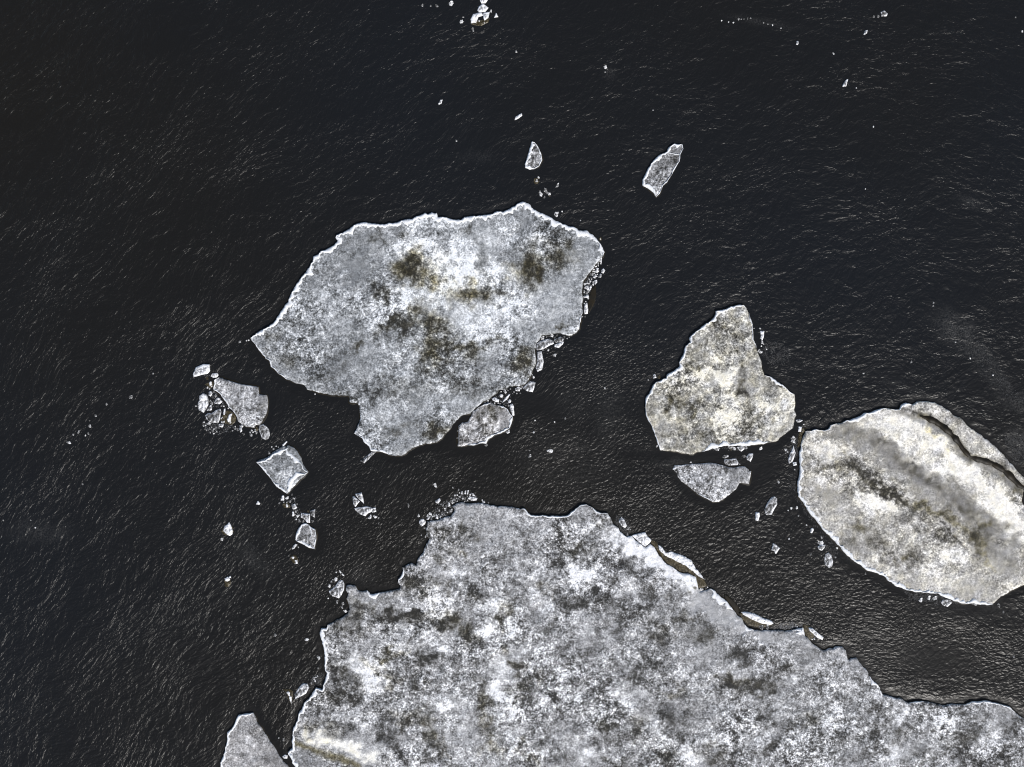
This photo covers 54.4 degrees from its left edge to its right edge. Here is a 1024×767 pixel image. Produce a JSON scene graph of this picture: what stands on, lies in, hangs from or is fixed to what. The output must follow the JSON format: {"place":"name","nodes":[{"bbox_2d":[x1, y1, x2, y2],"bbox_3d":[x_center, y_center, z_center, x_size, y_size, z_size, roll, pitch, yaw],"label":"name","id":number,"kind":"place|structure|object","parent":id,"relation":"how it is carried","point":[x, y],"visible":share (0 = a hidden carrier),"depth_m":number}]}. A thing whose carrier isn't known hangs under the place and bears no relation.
{"place":"outdoors","nodes":[
{"label":"outdoors","id":0,"kind":"place"},
{"bbox_2d":[0,0,1023,766],"bbox_3d":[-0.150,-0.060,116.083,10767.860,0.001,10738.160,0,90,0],"label":"water","id":1,"kind":"structure","parent":0,"point":[188,188],"depth_m":116.08},
{"bbox_2d":[193,364,209,376],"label":"ice chunk","id":2,"kind":"object","parent":1,"relation":"on","point":[202,369],"visible":1,"depth_m":115.84},
{"bbox_2d":[197,393,208,412],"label":"ice chunk","id":3,"kind":"object","parent":1,"relation":"on","point":[202,405],"visible":1,"depth_m":115.89},
{"bbox_2d":[204,381,213,387],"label":"ice chunk","id":4,"kind":"object","parent":1,"relation":"on","point":[209,384],"visible":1,"depth_m":116.05},
{"bbox_2d":[205,409,220,422],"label":"ice chunk","id":5,"kind":"object","parent":1,"relation":"on","point":[214,416],"visible":1,"depth_m":115.95},
{"bbox_2d":[214,398,221,403],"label":"ice chunk","id":6,"kind":"object","parent":1,"relation":"on","point":[218,401],"visible":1,"depth_m":116.03},
{"bbox_2d":[202,422,237,434],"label":"brash ice","id":7,"kind":"structure","parent":1,"relation":"on","point":[218,428],"depth_m":116.07},
{"bbox_2d":[221,522,232,535],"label":"ice chunk","id":8,"kind":"object","parent":1,"relation":"on","point":[227,529],"visible":1,"depth_m":115.97},
{"bbox_2d":[224,576,230,586],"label":"ice chunk","id":9,"kind":"object","parent":1,"relation":"on","point":[227,581],"visible":1,"depth_m":116.05},
{"bbox_2d":[220,409,235,424],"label":"ice chunk","id":10,"kind":"object","parent":1,"relation":"on","point":[228,416],"visible":1,"depth_m":116.05},
{"bbox_2d":[213,376,268,427],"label":"ice floe","id":11,"kind":"object","parent":1,"relation":"on","point":[248,404],"visible":1,"depth_m":115.89},
{"bbox_2d":[220,712,289,766],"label":"ice floe","id":12,"kind":"object","parent":1,"relation":"on","point":[249,743],"visible":1,"depth_m":115.87},
{"bbox_2d":[259,424,269,439],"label":"ice chunk","id":13,"kind":"object","parent":1,"relation":"on","point":[264,431],"visible":1,"depth_m":115.96},
{"bbox_2d":[256,444,308,493],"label":"ice floe","id":14,"kind":"object","parent":1,"relation":"on","point":[285,470],"visible":1,"depth_m":115.85},
{"bbox_2d":[282,502,290,507],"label":"ice chunk","id":15,"kind":"object","parent":1,"relation":"on","point":[286,505],"visible":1,"depth_m":116.05},
{"bbox_2d":[283,689,292,702],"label":"ice chunk","id":16,"kind":"object","parent":1,"relation":"on","point":[289,692],"visible":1,"depth_m":116.05},
{"bbox_2d":[290,554,298,563],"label":"ice chunk","id":17,"kind":"object","parent":1,"relation":"on","point":[293,558],"visible":1,"depth_m":116.05},
{"bbox_2d":[295,683,308,698],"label":"ice chunk","id":18,"kind":"object","parent":1,"relation":"on","point":[303,688],"visible":1,"depth_m":115.94},
{"bbox_2d":[301,513,309,522],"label":"ice chunk","id":19,"kind":"object","parent":1,"relation":"on","point":[305,516],"visible":1,"depth_m":115.94},
{"bbox_2d":[295,522,317,548],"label":"ice floe","id":20,"kind":"object","parent":1,"relation":"on","point":[306,534],"visible":1,"depth_m":115.88},
{"bbox_2d":[310,673,323,685],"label":"slush ice","id":21,"kind":"structure","parent":1,"relation":"on","point":[317,678],"depth_m":116.06},
{"bbox_2d":[329,580,343,597],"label":"ice chunk","id":22,"kind":"object","parent":1,"relation":"on","point":[337,590],"visible":1,"depth_m":115.92},
{"bbox_2d":[353,496,359,506],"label":"ice chunk","id":23,"kind":"object","parent":1,"relation":"on","point":[356,501],"visible":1,"depth_m":115.92},
{"bbox_2d":[355,492,363,502],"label":"ice chunk","id":24,"kind":"object","parent":1,"relation":"on","point":[359,496],"visible":1,"depth_m":115.94},
{"bbox_2d":[354,506,371,515],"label":"ice chunk","id":25,"kind":"object","parent":1,"relation":"on","point":[365,510],"visible":1,"depth_m":115.95},
{"bbox_2d":[360,451,375,462],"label":"ice chunk","id":26,"kind":"object","parent":1,"relation":"on","point":[365,459],"visible":1,"depth_m":115.99},
{"bbox_2d":[419,519,425,525],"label":"ice chunk","id":27,"kind":"object","parent":1,"relation":"on","point":[422,522],"visible":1,"depth_m":116.01},
{"bbox_2d":[250,202,605,456],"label":"ice floe","id":28,"kind":"object","parent":1,"relation":"on","point":[406,336],"visible":1,"depth_m":115.80},
{"bbox_2d":[430,492,475,517],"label":"brash ice","id":29,"kind":"structure","parent":1,"relation":"on","point":[446,505],"depth_m":116.06},
{"bbox_2d":[471,12,488,25],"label":"ice chunk","id":30,"kind":"object","parent":1,"relation":"on","point":[474,18],"visible":1,"depth_m":116.05},
{"bbox_2d":[477,4,487,11],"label":"ice chunk","id":31,"kind":"object","parent":1,"relation":"on","point":[482,8],"visible":1,"depth_m":115.97},
{"bbox_2d":[456,403,513,446],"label":"ice floe","id":32,"kind":"object","parent":1,"relation":"on","point":[485,423],"visible":1,"depth_m":115.90},
{"bbox_2d":[483,12,489,19],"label":"ice chunk","id":33,"kind":"object","parent":1,"relation":"on","point":[485,15],"visible":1,"depth_m":115.95},
{"bbox_2d":[509,404,513,415],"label":"ice chunk","id":34,"kind":"object","parent":1,"relation":"on","point":[511,408],"visible":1,"depth_m":115.94},
{"bbox_2d":[35,20,993,677],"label":"ice crumbs","id":35,"kind":"object","parent":1,"relation":"on","point":[483,404],"visible":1,"depth_m":116.04},
{"bbox_2d":[523,381,534,391],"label":"ice chunk","id":36,"kind":"object","parent":1,"relation":"on","point":[529,386],"visible":1,"depth_m":115.96},
{"bbox_2d":[524,141,542,169],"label":"ice floe","id":37,"kind":"object","parent":1,"relation":"on","point":[534,158],"visible":1,"depth_m":115.86},
{"bbox_2d":[536,351,542,371],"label":"ice chunk","id":38,"kind":"object","parent":1,"relation":"on","point":[539,365],"visible":1,"depth_m":115.96},
{"bbox_2d":[536,339,553,349],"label":"ice chunk","id":39,"kind":"object","parent":1,"relation":"on","point":[543,344],"visible":1,"depth_m":115.95},
{"bbox_2d":[554,337,563,342],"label":"ice chunk","id":40,"kind":"object","parent":1,"relation":"on","point":[559,339],"visible":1,"depth_m":115.95},
{"bbox_2d":[554,342,563,347],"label":"ice chunk","id":41,"kind":"object","parent":1,"relation":"on","point":[558,345],"visible":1,"depth_m":115.96},
{"bbox_2d":[584,303,587,313],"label":"ice chunk","id":42,"kind":"object","parent":1,"relation":"on","point":[586,309],"visible":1,"depth_m":115.97},
{"bbox_2d":[584,267,598,295],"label":"brash ice","id":43,"kind":"structure","parent":1,"relation":"on","point":[591,281],"depth_m":116.07},
{"bbox_2d":[615,515,630,534],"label":"slush ice","id":44,"kind":"structure","parent":1,"relation":"on","point":[623,529],"depth_m":116.07},
{"bbox_2d":[619,517,626,527],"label":"ice chunk","id":45,"kind":"object","parent":1,"relation":"on","point":[622,522],"visible":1,"depth_m":115.96},
{"bbox_2d":[632,532,650,546],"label":"ice chunk","id":46,"kind":"object","parent":1,"relation":"on","point":[643,538],"visible":1,"depth_m":115.88},
{"bbox_2d":[287,501,1023,766],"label":"ice floe","id":47,"kind":"object","parent":1,"relation":"on","point":[494,635],"visible":1,"depth_m":115.80},
{"bbox_2d":[642,143,682,197],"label":"ice floe","id":48,"kind":"object","parent":1,"relation":"on","point":[659,172],"visible":1,"depth_m":115.89},
{"bbox_2d":[651,540,706,587],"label":"ice chunk","id":49,"kind":"object","parent":1,"relation":"on","point":[682,563],"visible":1,"depth_m":116.05},
{"bbox_2d":[672,462,751,502],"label":"ice floe","id":50,"kind":"object","parent":1,"relation":"on","point":[713,482],"visible":1,"depth_m":115.91},
{"bbox_2d":[645,303,796,455],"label":"ice floe","id":51,"kind":"object","parent":1,"relation":"on","point":[716,388],"visible":1,"depth_m":115.80},
{"bbox_2d":[724,459,737,464],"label":"ice chunk","id":52,"kind":"object","parent":1,"relation":"on","point":[730,461],"visible":1,"depth_m":116.00},
{"bbox_2d":[724,593,740,616],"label":"ice chunk","id":53,"kind":"object","parent":1,"relation":"on","point":[733,604],"visible":1,"depth_m":116.05},
{"bbox_2d":[747,453,752,461],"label":"ice chunk","id":54,"kind":"object","parent":1,"relation":"on","point":[749,456],"visible":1,"depth_m":115.98},
{"bbox_2d":[740,612,772,627],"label":"ice chunk","id":55,"kind":"object","parent":1,"relation":"on","point":[751,619],"visible":1,"depth_m":115.97},
{"bbox_2d":[755,512,759,520],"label":"ice chunk","id":56,"kind":"object","parent":1,"relation":"on","point":[757,515],"visible":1,"depth_m":115.98},
{"bbox_2d":[764,496,776,514],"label":"ice chunk","id":57,"kind":"object","parent":1,"relation":"on","point":[771,505],"visible":1,"depth_m":115.93},
{"bbox_2d":[772,543,779,553],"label":"ice chunk","id":58,"kind":"object","parent":1,"relation":"on","point":[775,548],"visible":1,"depth_m":115.99},
{"bbox_2d":[763,342,790,364],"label":"slush ice","id":59,"kind":"structure","parent":1,"relation":"on","point":[771,349],"depth_m":116.06},
{"bbox_2d":[774,622,801,629],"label":"slush ice","id":60,"kind":"structure","parent":1,"relation":"on","point":[785,628],"depth_m":116.06},
{"bbox_2d":[788,445,794,463],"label":"ice chunk","id":61,"kind":"object","parent":1,"relation":"on","point":[791,456],"visible":1,"depth_m":115.97},
{"bbox_2d":[784,437,798,462],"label":"slush ice","id":62,"kind":"structure","parent":1,"relation":"on","point":[796,452],"depth_m":116.06},
{"bbox_2d":[797,427,806,446],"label":"ice chunk","id":63,"kind":"object","parent":1,"relation":"on","point":[801,430],"visible":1,"depth_m":116.05},
{"bbox_2d":[789,469,817,527],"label":"slush ice","id":64,"kind":"structure","parent":1,"relation":"on","point":[800,500],"depth_m":116.07},
{"bbox_2d":[803,624,813,639],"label":"ice chunk","id":65,"kind":"object","parent":1,"relation":"on","point":[807,632],"visible":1,"depth_m":116.05},
{"bbox_2d":[809,628,822,639],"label":"ice chunk","id":66,"kind":"object","parent":1,"relation":"on","point":[815,633],"visible":1,"depth_m":115.90},
{"bbox_2d":[818,545,824,550],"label":"ice chunk","id":67,"kind":"object","parent":1,"relation":"on","point":[821,547],"visible":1,"depth_m":115.93},
{"bbox_2d":[824,552,832,567],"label":"ice chunk","id":68,"kind":"object","parent":1,"relation":"on","point":[828,559],"visible":1,"depth_m":116.00},
{"bbox_2d":[820,532,837,555],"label":"slush ice","id":69,"kind":"structure","parent":1,"relation":"on","point":[829,546],"depth_m":116.06},
{"bbox_2d":[796,401,1023,604],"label":"ice floe","id":70,"kind":"object","parent":1,"relation":"on","point":[922,496],"visible":1,"depth_m":115.81},
{"bbox_2d":[903,590,961,605],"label":"slush ice","id":71,"kind":"structure","parent":1,"relation":"on","point":[916,598],"depth_m":116.07},
{"bbox_2d":[941,600,951,606],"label":"ice chunk","id":72,"kind":"object","parent":1,"relation":"on","point":[947,603],"visible":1,"depth_m":116.00},
{"bbox_2d":[948,325,1022,402],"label":"frazil ice","id":73,"kind":"structure","parent":1,"relation":"on","point":[983,358],"depth_m":116.07},
{"bbox_2d":[1004,434,1023,464],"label":"frazil ice","id":74,"kind":"structure","parent":1,"relation":"on","point":[1021,441],"depth_m":116.07}
]}

